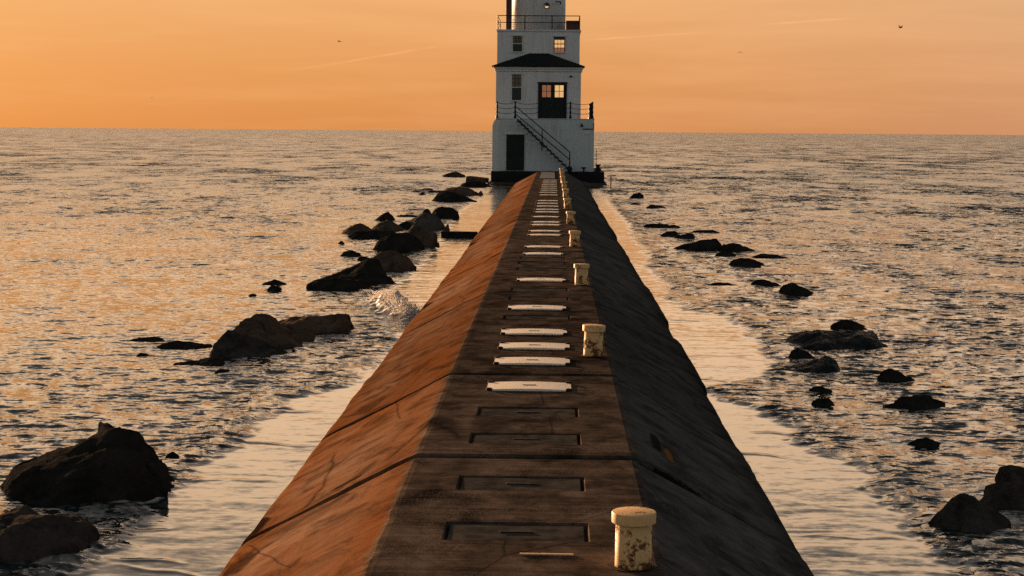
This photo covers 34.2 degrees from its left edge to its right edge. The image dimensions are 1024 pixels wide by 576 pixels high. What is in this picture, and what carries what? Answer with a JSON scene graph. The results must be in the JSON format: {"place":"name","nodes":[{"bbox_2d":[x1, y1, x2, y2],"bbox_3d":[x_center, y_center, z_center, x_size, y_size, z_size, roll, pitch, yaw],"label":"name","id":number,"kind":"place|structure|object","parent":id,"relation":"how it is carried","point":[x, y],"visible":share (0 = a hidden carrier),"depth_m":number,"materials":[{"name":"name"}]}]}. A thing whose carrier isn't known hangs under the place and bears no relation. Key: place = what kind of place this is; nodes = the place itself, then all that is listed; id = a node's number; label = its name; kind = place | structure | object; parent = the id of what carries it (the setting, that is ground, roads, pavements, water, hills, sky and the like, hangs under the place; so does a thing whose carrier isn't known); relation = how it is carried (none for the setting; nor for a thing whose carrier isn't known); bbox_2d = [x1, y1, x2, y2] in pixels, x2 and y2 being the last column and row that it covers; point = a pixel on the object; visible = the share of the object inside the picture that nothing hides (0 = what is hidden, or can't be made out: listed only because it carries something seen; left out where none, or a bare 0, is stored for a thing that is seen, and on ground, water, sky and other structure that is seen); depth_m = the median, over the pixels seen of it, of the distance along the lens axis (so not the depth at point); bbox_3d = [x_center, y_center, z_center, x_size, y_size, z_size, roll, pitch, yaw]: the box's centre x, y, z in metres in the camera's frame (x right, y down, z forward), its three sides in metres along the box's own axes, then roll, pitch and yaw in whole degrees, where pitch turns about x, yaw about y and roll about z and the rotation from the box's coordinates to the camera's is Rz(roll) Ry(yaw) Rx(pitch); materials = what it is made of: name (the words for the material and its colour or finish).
{"place":"outdoors","nodes":[
{"label":"outdoors","id":0,"kind":"place"},
{"bbox_2d":[0,127,1023,575],"bbox_3d":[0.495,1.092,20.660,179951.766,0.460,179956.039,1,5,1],"label":"water","id":1,"kind":"structure","parent":0,"point":[908,249],"depth_m":31.00,"materials":[{"name":"liquid"}]},
{"bbox_2d":[0,505,99,562],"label":"boulder","id":2,"kind":"object","parent":1,"relation":"in","point":[28,534],"visible":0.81,"depth_m":12.43,"materials":[{"name":"black stone"}]},
{"bbox_2d":[0,421,174,506],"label":"boulder","id":3,"kind":"object","parent":1,"relation":"in","point":[107,462],"visible":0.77,"depth_m":14.37,"materials":[{"name":"black stone"}]},
{"bbox_2d":[136,353,148,355],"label":"rock","id":4,"kind":"object","parent":1,"relation":"in","point":[142,354],"visible":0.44,"depth_m":23.23,"materials":[{"name":"stone"}]},
{"bbox_2d":[127,336,163,341],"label":"rock","id":5,"kind":"object","parent":1,"relation":"in","point":[150,339],"visible":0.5,"depth_m":24.86,"materials":[{"name":"black stone"}]},
{"bbox_2d":[165,452,179,457],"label":"rock","id":6,"kind":"object","parent":1,"relation":"in","point":[172,455],"visible":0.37,"depth_m":16.01,"materials":[{"name":"black stone"}]},
{"bbox_2d":[156,340,211,349],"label":"rock","id":7,"kind":"object","parent":1,"relation":"in","point":[181,345],"visible":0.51,"depth_m":24.14,"materials":[{"name":"grey stone"}]},
{"bbox_2d":[173,356,224,365],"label":"rock","id":8,"kind":"object","parent":1,"relation":"in","point":[213,361],"visible":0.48,"depth_m":22.44,"materials":[{"name":"grey stone"}]},
{"bbox_2d":[215,369,229,372],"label":"rock","id":9,"kind":"object","parent":1,"relation":"in","point":[222,370],"visible":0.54,"depth_m":21.70,"materials":[{"name":"grey stone"}]},
{"bbox_2d":[209,330,287,357],"bbox_3d":[-3.712,1.002,23.530,1.125,0.808,1.196,2,6,19],"label":"boulder","id":10,"kind":"object","parent":1,"relation":"in","point":[229,344],"visible":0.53,"depth_m":23.34,"materials":[{"name":"stone"}]},
{"bbox_2d":[232,313,302,347],"bbox_3d":[-3.647,0.846,24.581,1.259,0.922,1.204,-3,6,-29],"label":"boulder","id":11,"kind":"object","parent":1,"relation":"in","point":[266,327],"visible":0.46,"depth_m":24.33,"materials":[{"name":"brown stone"}]},
{"bbox_2d":[263,279,285,284],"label":"rock","id":12,"kind":"object","parent":1,"relation":"in","point":[274,282],"visible":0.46,"depth_m":34.01,"materials":[{"name":"black stone"}]},
{"bbox_2d":[267,285,281,290],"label":"rock","id":13,"kind":"object","parent":1,"relation":"in","point":[273,288],"visible":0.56,"depth_m":32.80,"materials":[{"name":"black stone"}]},
{"bbox_2d":[285,324,314,340],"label":"boulder","id":14,"kind":"object","parent":1,"relation":"in","point":[301,333],"visible":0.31,"depth_m":25.16,"materials":[{"name":"brown stone"}]},
{"bbox_2d":[278,313,353,332],"bbox_3d":[-3.247,0.752,26.607,1.467,0.735,1.480,4,6,30],"label":"boulder","id":15,"kind":"object","parent":1,"relation":"in","point":[338,322],"visible":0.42,"depth_m":26.12,"materials":[{"name":"brown stone"}]},
{"bbox_2d":[306,278,369,290],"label":"boulder","id":16,"kind":"object","parent":1,"relation":"in","point":[335,284],"visible":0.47,"depth_m":32.99,"materials":[{"name":"black stone"}]},
{"bbox_2d":[340,250,361,256],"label":"rock","id":17,"kind":"object","parent":1,"relation":"in","point":[351,253],"visible":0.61,"depth_m":41.92,"materials":[{"name":"black stone"}]},
{"bbox_2d":[320,258,385,278],"bbox_3d":[-3.420,-0.175,35.423,1.553,0.926,1.515,-1,5,-12],"label":"boulder","id":18,"kind":"object","parent":1,"relation":"in","point":[372,266],"visible":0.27,"depth_m":35.17,"materials":[{"name":"black stone"}]},
{"bbox_2d":[341,223,372,233],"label":"boulder","id":19,"kind":"object","parent":1,"relation":"in","point":[355,228],"visible":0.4,"depth_m":50.82,"materials":[{"name":"brown stone"}]},
{"bbox_2d":[357,256,369,260],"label":"rock","id":20,"kind":"object","parent":1,"relation":"in","point":[362,258],"visible":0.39,"depth_m":40.54,"materials":[{"name":"black stone"}]},
{"bbox_2d":[339,272,395,284],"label":"boulder","id":21,"kind":"object","parent":1,"relation":"in","point":[370,278],"visible":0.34,"depth_m":34.41,"materials":[{"name":"black stone"}]},
{"bbox_2d":[347,230,394,238],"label":"boulder","id":22,"kind":"object","parent":1,"relation":"in","point":[372,234],"visible":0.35,"depth_m":48.97,"materials":[{"name":"black stone"}]},
{"bbox_2d":[374,212,395,220],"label":"boulder","id":23,"kind":"object","parent":1,"relation":"in","point":[386,216],"visible":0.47,"depth_m":58.06,"materials":[{"name":"black stone"}]},
{"bbox_2d":[372,220,405,230],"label":"boulder","id":24,"kind":"object","parent":1,"relation":"in","point":[389,225],"visible":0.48,"depth_m":52.73,"materials":[{"name":"brown stone"}]},
{"bbox_2d":[365,289,422,314],"bbox_3d":[-2.054,0.194,29.263,0.868,0.271,3.034,-1,6,-18],"label":"sea spray","id":25,"kind":"object","parent":1,"relation":"on","point":[409,308],"visible":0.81,"depth_m":28.80,"materials":[{"name":"white liquid"}]},
{"bbox_2d":[373,250,416,270],"bbox_3d":[-2.743,-0.412,38.110,1.120,0.904,1.001,-1,6,-16],"label":"boulder","id":26,"kind":"object","parent":1,"relation":"in","point":[391,260],"visible":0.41,"depth_m":37.76,"materials":[{"name":"stone"}]},
{"bbox_2d":[373,232,424,250],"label":"boulder","id":27,"kind":"object","parent":1,"relation":"in","point":[404,241],"visible":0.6,"depth_m":43.78,"materials":[{"name":"black stone"}]},
{"bbox_2d":[399,221,410,229],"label":"boulder","id":28,"kind":"object","parent":1,"relation":"in","point":[406,225],"visible":0.23,"depth_m":53.20,"materials":[{"name":"black stone"}]},
{"bbox_2d":[397,215,416,216],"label":"rock","id":29,"kind":"object","parent":1,"relation":"in","point":[406,216],"visible":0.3,"depth_m":60.98,"materials":[{"name":"black stone"}]},
{"bbox_2d":[407,225,439,246],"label":"boulder","id":30,"kind":"object","parent":1,"relation":"in","point":[426,236],"visible":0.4,"depth_m":45.73,"materials":[{"name":"stone"}]},
{"bbox_2d":[408,212,449,230],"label":"boulder","id":31,"kind":"object","parent":1,"relation":"in","point":[432,222],"visible":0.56,"depth_m":53.07,"materials":[{"name":"grey stone"}]},
{"bbox_2d":[432,206,458,217],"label":"boulder","id":32,"kind":"object","parent":1,"relation":"in","point":[444,212],"visible":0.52,"depth_m":60.40,"materials":[{"name":"black stone"}]},
{"bbox_2d":[442,172,465,176],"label":"rock","id":33,"kind":"object","parent":1,"relation":"in","point":[454,174],"visible":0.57,"depth_m":114.62,"materials":[{"name":"black stone"}]},
{"bbox_2d":[432,190,476,201],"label":"boulder","id":34,"kind":"object","parent":1,"relation":"in","point":[445,196],"visible":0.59,"depth_m":74.32,"materials":[{"name":"black stone"}]},
{"bbox_2d":[441,231,477,236],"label":"timber baulk","id":35,"kind":"object","parent":1,"relation":"in","point":[458,234],"visible":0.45,"depth_m":50.00,"materials":[{"name":"black wood"}]},
{"bbox_2d":[445,187,482,195],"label":"boulder","id":36,"kind":"object","parent":1,"relation":"in","point":[463,191],"visible":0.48,"depth_m":81.61,"materials":[{"name":"grey stone"}]},
{"bbox_2d":[460,181,492,186],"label":"boulder","id":37,"kind":"object","parent":1,"relation":"in","point":[473,184],"visible":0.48,"depth_m":93.92,"materials":[{"name":"black stone"}]},
{"bbox_2d":[466,176,488,181],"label":"concrete chunk","id":38,"kind":"object","parent":1,"relation":"in","point":[476,178],"visible":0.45,"depth_m":102.66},
{"bbox_2d":[488,182,506,184],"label":"rock","id":39,"kind":"object","parent":1,"relation":"in","point":[495,183],"visible":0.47,"depth_m":98.19,"materials":[{"name":"black stone"}]},
{"bbox_2d":[219,171,813,575],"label":"breakwater","id":40,"kind":"object","parent":1,"relation":"in","point":[430,455],"visible":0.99,"depth_m":13.18,"materials":[{"name":"concrete"}]},
{"bbox_2d":[486,380,571,390],"bbox_3d":[0.159,0.902,15.353,0.784,0.023,0.487,1,5,1],"label":"cover plate","id":41,"kind":"object","parent":40,"relation":"on","point":[525,386],"visible":1,"depth_m":15.29,"materials":[{"name":"paint"}]},
{"bbox_2d":[493,356,570,364],"bbox_3d":[0.206,0.743,17.045,0.784,0.023,0.487,1,5,1],"label":"cover plate","id":42,"kind":"object","parent":40,"relation":"on","point":[499,360],"visible":1,"depth_m":16.99,"materials":[{"name":"paint"}]},
{"bbox_2d":[498,341,569,349],"bbox_3d":[0.244,0.631,18.239,0.784,0.023,0.487,1,5,2],"label":"cover plate","id":43,"kind":"object","parent":40,"relation":"on","point":[537,345],"visible":1,"depth_m":18.19,"materials":[{"name":"paint"}]},
{"bbox_2d":[500,328,567,334],"bbox_3d":[0.259,0.509,19.533,0.784,0.023,0.487,0,5,1],"label":"cover plate","id":44,"kind":"object","parent":40,"relation":"on","point":[505,331],"visible":1,"depth_m":19.46,"materials":[{"name":"paint"}]},
{"bbox_2d":[507,304,565,309],"bbox_3d":[0.335,0.257,22.220,0.784,0.023,0.487,1,5,2],"label":"cover plate","id":45,"kind":"object","parent":40,"relation":"on","point":[533,307],"visible":1,"depth_m":22.13,"materials":[{"name":"paint"}]},
{"bbox_2d":[516,277,565,281],"bbox_3d":[0.463,-0.136,26.400,0.784,0.023,0.487,1,5,1],"label":"cover plate","id":46,"kind":"object","parent":40,"relation":"on","point":[544,279],"visible":1,"depth_m":26.31,"materials":[{"name":"paint"}]},
{"bbox_2d":[523,252,563,254],"bbox_3d":[0.601,-0.665,32.023,0.784,0.023,0.487,1,5,1],"label":"cover plate","id":47,"kind":"object","parent":40,"relation":"on","point":[540,253],"visible":1,"depth_m":31.92,"materials":[{"name":"paint"}]},
{"bbox_2d":[524,245,562,247],"bbox_3d":[0.644,-0.848,33.964,0.784,0.023,0.487,1,5,2],"label":"cover plate","id":48,"kind":"object","parent":40,"relation":"on","point":[540,246],"visible":1,"depth_m":33.85,"materials":[{"name":"paint"}]},
{"bbox_2d":[527,233,561,235],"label":"cover plate","id":49,"kind":"object","parent":40,"relation":"on","point":[529,234],"visible":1,"depth_m":37.79,"materials":[{"name":"paint"}]},
{"bbox_2d":[528,230,561,231],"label":"cover plate","id":50,"kind":"object","parent":40,"relation":"on","point":[544,231],"visible":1,"depth_m":39.11,"materials":[{"name":"paint"}]},
{"bbox_2d":[530,224,560,225],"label":"cover plate","id":51,"kind":"object","parent":40,"relation":"on","point":[546,224],"visible":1,"depth_m":41.73,"materials":[{"name":"paint"}]},
{"bbox_2d":[531,221,560,222],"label":"cover plate","id":52,"kind":"object","parent":40,"relation":"on","point":[545,222],"visible":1,"depth_m":42.99,"materials":[{"name":"paint"}]},
{"bbox_2d":[532,216,559,217],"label":"cover plate","id":53,"kind":"object","parent":40,"relation":"on","point":[547,216],"visible":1,"depth_m":45.81,"materials":[{"name":"paint"}]},
{"bbox_2d":[534,211,559,212],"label":"cover plate","id":54,"kind":"object","parent":40,"relation":"on","point":[546,212],"visible":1,"depth_m":48.37,"materials":[{"name":"paint"}]},
{"bbox_2d":[540,171,554,178],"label":"steel strip","id":55,"kind":"object","parent":40,"relation":"on","point":[547,174],"visible":1,"depth_m":88.13,"materials":[{"name":"grey metal"}]},
{"bbox_2d":[561,181,566,188],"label":"bollard","id":56,"kind":"object","parent":40,"relation":"on","point":[564,184],"visible":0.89,"depth_m":67.69,"materials":[{"name":"yellow paint"}]},
{"bbox_2d":[562,188,568,197],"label":"bollard","id":57,"kind":"object","parent":40,"relation":"on","point":[565,192],"visible":1,"depth_m":59.23,"materials":[{"name":"yellow paint"}]},
{"bbox_2d":[563,198,570,208],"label":"bollard","id":58,"kind":"object","parent":40,"relation":"on","point":[567,203],"visible":1,"depth_m":50.77,"materials":[{"name":"yellow paint"}]},
{"bbox_2d":[566,211,575,223],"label":"bollard","id":59,"kind":"object","parent":40,"relation":"on","point":[570,217],"visible":1,"depth_m":42.31,"materials":[{"name":"beige metal"}]},
{"bbox_2d":[569,230,580,246],"bbox_3d":[1.290,-1.013,34.134,0.270,0.332,0.257,0,6,-16],"label":"bollard","id":60,"kind":"object","parent":40,"relation":"on","point":[574,237],"visible":1,"depth_m":34.05,"materials":[{"name":"beige metal"}]},
{"bbox_2d":[574,263,589,285],"bbox_3d":[1.072,-0.208,25.578,0.270,0.332,0.257,0,5,-14],"label":"bollard","id":61,"kind":"object","parent":40,"relation":"on","point":[581,274],"visible":1,"depth_m":25.49,"materials":[{"name":"beige metal"}]},
{"bbox_2d":[581,324,605,356],"bbox_3d":[0.855,0.550,17.510,0.257,0.332,0.270,6,6,35],"label":"bollard","id":62,"kind":"object","parent":40,"relation":"on","point":[593,340],"visible":1,"depth_m":17.43,"materials":[{"name":"beige metal"}]},
{"bbox_2d":[608,507,656,571],"bbox_3d":[0.655,1.359,9.033,0.270,0.309,0.257,1,5,1],"label":"bollard","id":63,"kind":"object","parent":40,"relation":"on","point":[633,541],"visible":1,"depth_m":8.95,"materials":[{"name":"beige metal"}]},
{"bbox_2d":[487,0,606,184],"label":"lighthouse","id":64,"kind":"object","parent":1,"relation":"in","point":[539,124],"visible":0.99,"depth_m":100.45,"materials":[{"name":"paint"}]},
{"bbox_2d":[504,133,525,169],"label":"door","id":65,"kind":"structure","parent":64,"relation":"in","point":[514,143],"depth_m":99.64,"materials":[{"name":"black paint"}]},
{"bbox_2d":[510,73,522,100],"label":"window","id":66,"kind":"structure","parent":64,"relation":"in","point":[516,78],"depth_m":100.52,"materials":[{"name":"black glass"}]},
{"bbox_2d":[511,35,523,52],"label":"window","id":67,"kind":"structure","parent":64,"relation":"in","point":[517,40],"depth_m":102.22,"materials":[{"name":"black glass"}]},
{"bbox_2d":[540,83,551,118],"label":"door","id":68,"kind":"structure","parent":64,"relation":"in","point":[545,88],"depth_m":100.52,"materials":[{"name":"black paint"}]},
{"bbox_2d":[552,83,564,118],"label":"door","id":69,"kind":"structure","parent":64,"relation":"in","point":[558,108],"depth_m":100.49,"materials":[{"name":"black paint"}]},
{"bbox_2d":[553,35,565,52],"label":"window","id":70,"kind":"structure","parent":64,"relation":"in","point":[559,40],"depth_m":102.17,"materials":[{"name":"glass"}]},
{"bbox_2d":[595,164,600,170],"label":"mooring bollard","id":71,"kind":"object","parent":64,"relation":"on","point":[597,168],"visible":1,"depth_m":100.15,"materials":[{"name":"black metal"}]},
{"bbox_2d":[588,185,604,188],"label":"rock","id":72,"kind":"object","parent":1,"relation":"in","point":[595,186],"visible":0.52,"depth_m":93.96,"materials":[{"name":"black stone"}]},
{"bbox_2d":[630,193,643,198],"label":"rock","id":73,"kind":"object","parent":1,"relation":"in","point":[636,195],"visible":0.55,"depth_m":79.97,"materials":[{"name":"black stone"}]},
{"bbox_2d":[646,205,665,207],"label":"rock","id":74,"kind":"object","parent":1,"relation":"in","point":[654,206],"visible":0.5,"depth_m":69.73,"materials":[{"name":"black stone"}]},
{"bbox_2d":[644,223,668,227],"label":"rock","id":75,"kind":"object","parent":1,"relation":"in","point":[659,225],"visible":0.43,"depth_m":55.45,"materials":[{"name":"black stone"}]},
{"bbox_2d":[661,231,679,236],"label":"rock","id":76,"kind":"object","parent":1,"relation":"in","point":[670,233],"visible":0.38,"depth_m":50.89,"materials":[{"name":"black stone"}]},
{"bbox_2d":[667,225,680,227],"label":"rock","id":77,"kind":"object","parent":1,"relation":"in","point":[673,226],"visible":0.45,"depth_m":55.31,"materials":[{"name":"black stone"}]},
{"bbox_2d":[674,233,694,238],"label":"rock","id":78,"kind":"object","parent":1,"relation":"in","point":[688,236],"visible":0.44,"depth_m":49.66,"materials":[{"name":"black stone"}]},
{"bbox_2d":[673,238,724,249],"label":"boulder","id":79,"kind":"object","parent":1,"relation":"in","point":[711,244],"visible":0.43,"depth_m":45.07,"materials":[{"name":"black stone"}]},
{"bbox_2d":[691,230,719,232],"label":"rock","id":80,"kind":"object","parent":1,"relation":"in","point":[704,231],"visible":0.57,"depth_m":52.81,"materials":[{"name":"black stone"}]},
{"bbox_2d":[708,282,734,285],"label":"rock","id":81,"kind":"object","parent":1,"relation":"in","point":[720,284],"visible":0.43,"depth_m":34.66,"materials":[{"name":"black stone"}]},
{"bbox_2d":[715,252,735,256],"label":"rock","id":82,"kind":"object","parent":1,"relation":"in","point":[724,254],"visible":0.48,"depth_m":42.87,"materials":[{"name":"black stone"}]},
{"bbox_2d":[717,243,754,251],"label":"boulder","id":83,"kind":"object","parent":1,"relation":"in","point":[732,247],"visible":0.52,"depth_m":44.54,"materials":[{"name":"black stone"}]},
{"bbox_2d":[729,258,764,266],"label":"boulder","id":84,"kind":"object","parent":1,"relation":"in","point":[744,262],"visible":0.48,"depth_m":39.74,"materials":[{"name":"black stone"}]},
{"bbox_2d":[751,279,780,285],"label":"rock","id":85,"kind":"object","parent":1,"relation":"in","point":[761,282],"visible":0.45,"depth_m":34.54,"materials":[{"name":"black stone"}]},
{"bbox_2d":[752,254,787,258],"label":"rock","id":86,"kind":"object","parent":1,"relation":"in","point":[764,256],"visible":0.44,"depth_m":42.23,"materials":[{"name":"black stone"}]},
{"bbox_2d":[778,282,813,294],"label":"boulder","id":87,"kind":"object","parent":1,"relation":"in","point":[791,288],"visible":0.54,"depth_m":32.78,"materials":[{"name":"black stone"}]},
{"bbox_2d":[788,347,815,358],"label":"rock","id":88,"kind":"object","parent":1,"relation":"in","point":[797,353],"visible":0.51,"depth_m":23.46,"materials":[{"name":"grey stone"}]},
{"bbox_2d":[790,356,839,372],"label":"boulder","id":89,"kind":"object","parent":1,"relation":"in","point":[826,364],"visible":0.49,"depth_m":22.21,"materials":[{"name":"grey stone"}]},
{"bbox_2d":[808,386,832,392],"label":"rock","id":90,"kind":"object","parent":1,"relation":"in","point":[821,389],"visible":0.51,"depth_m":20.42,"materials":[{"name":"black stone"}]},
{"bbox_2d":[811,398,834,405],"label":"rock","id":91,"kind":"object","parent":1,"relation":"in","point":[823,402],"visible":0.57,"depth_m":19.44,"materials":[{"name":"black stone"}]},
{"bbox_2d":[787,330,887,349],"bbox_3d":[4.913,0.980,25.246,1.505,0.659,1.570,-1,6,-16],"label":"boulder","id":92,"kind":"object","parent":1,"relation":"in","point":[830,340],"visible":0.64,"depth_m":24.89,"materials":[{"name":"grey stone"}]},
{"bbox_2d":[830,320,866,330],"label":"boulder","id":93,"kind":"object","parent":1,"relation":"in","point":[847,325],"visible":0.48,"depth_m":26.91,"materials":[{"name":"black stone"}]},
{"bbox_2d":[877,368,914,381],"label":"rock","id":94,"kind":"object","parent":1,"relation":"in","point":[890,374],"visible":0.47,"depth_m":21.41,"materials":[{"name":"black stone"}]},
{"bbox_2d":[883,395,944,409],"bbox_3d":[4.725,1.551,19.500,0.871,0.597,0.549,-1,6,-15],"label":"rock","id":95,"kind":"object","parent":1,"relation":"in","point":[920,402],"visible":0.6,"depth_m":19.37,"materials":[{"name":"black stone"}]},
{"bbox_2d":[907,438,940,446],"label":"rock","id":96,"kind":"object","parent":1,"relation":"in","point":[925,442],"visible":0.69,"depth_m":16.97,"materials":[{"name":"black stone"}]},
{"bbox_2d":[930,493,1010,532],"bbox_3d":[3.744,2.032,13.613,0.650,0.729,0.704,3,6,28],"label":"boulder","id":97,"kind":"object","parent":1,"relation":"in","point":[963,512],"visible":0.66,"depth_m":13.41,"materials":[{"name":"black stone"}]},
{"bbox_2d":[980,480,1023,508],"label":"boulder","id":98,"kind":"object","parent":1,"relation":"in","point":[1006,495],"visible":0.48,"depth_m":14.23,"materials":[{"name":"black stone"}]},
{"bbox_2d":[995,465,1023,482],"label":"boulder","id":99,"kind":"object","parent":1,"relation":"in","point":[1008,473],"visible":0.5,"depth_m":15.12,"materials":[{"name":"black stone"}]},
{"bbox_2d":[0,0,1023,134],"label":"sky","id":100,"kind":"structure","parent":0,"point":[952,67],"materials":[{"name":"orange"}]},
{"bbox_2d":[520,553,573,555],"bbox_3d":[0.193,1.483,9.273,0.300,0.007,0.020,1,5,1],"label":"wood sliver","id":101,"kind":"object","parent":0,"point":[546,554],"visible":1,"depth_m":9.27,"materials":[{"name":"yellow paint"}]}
]}

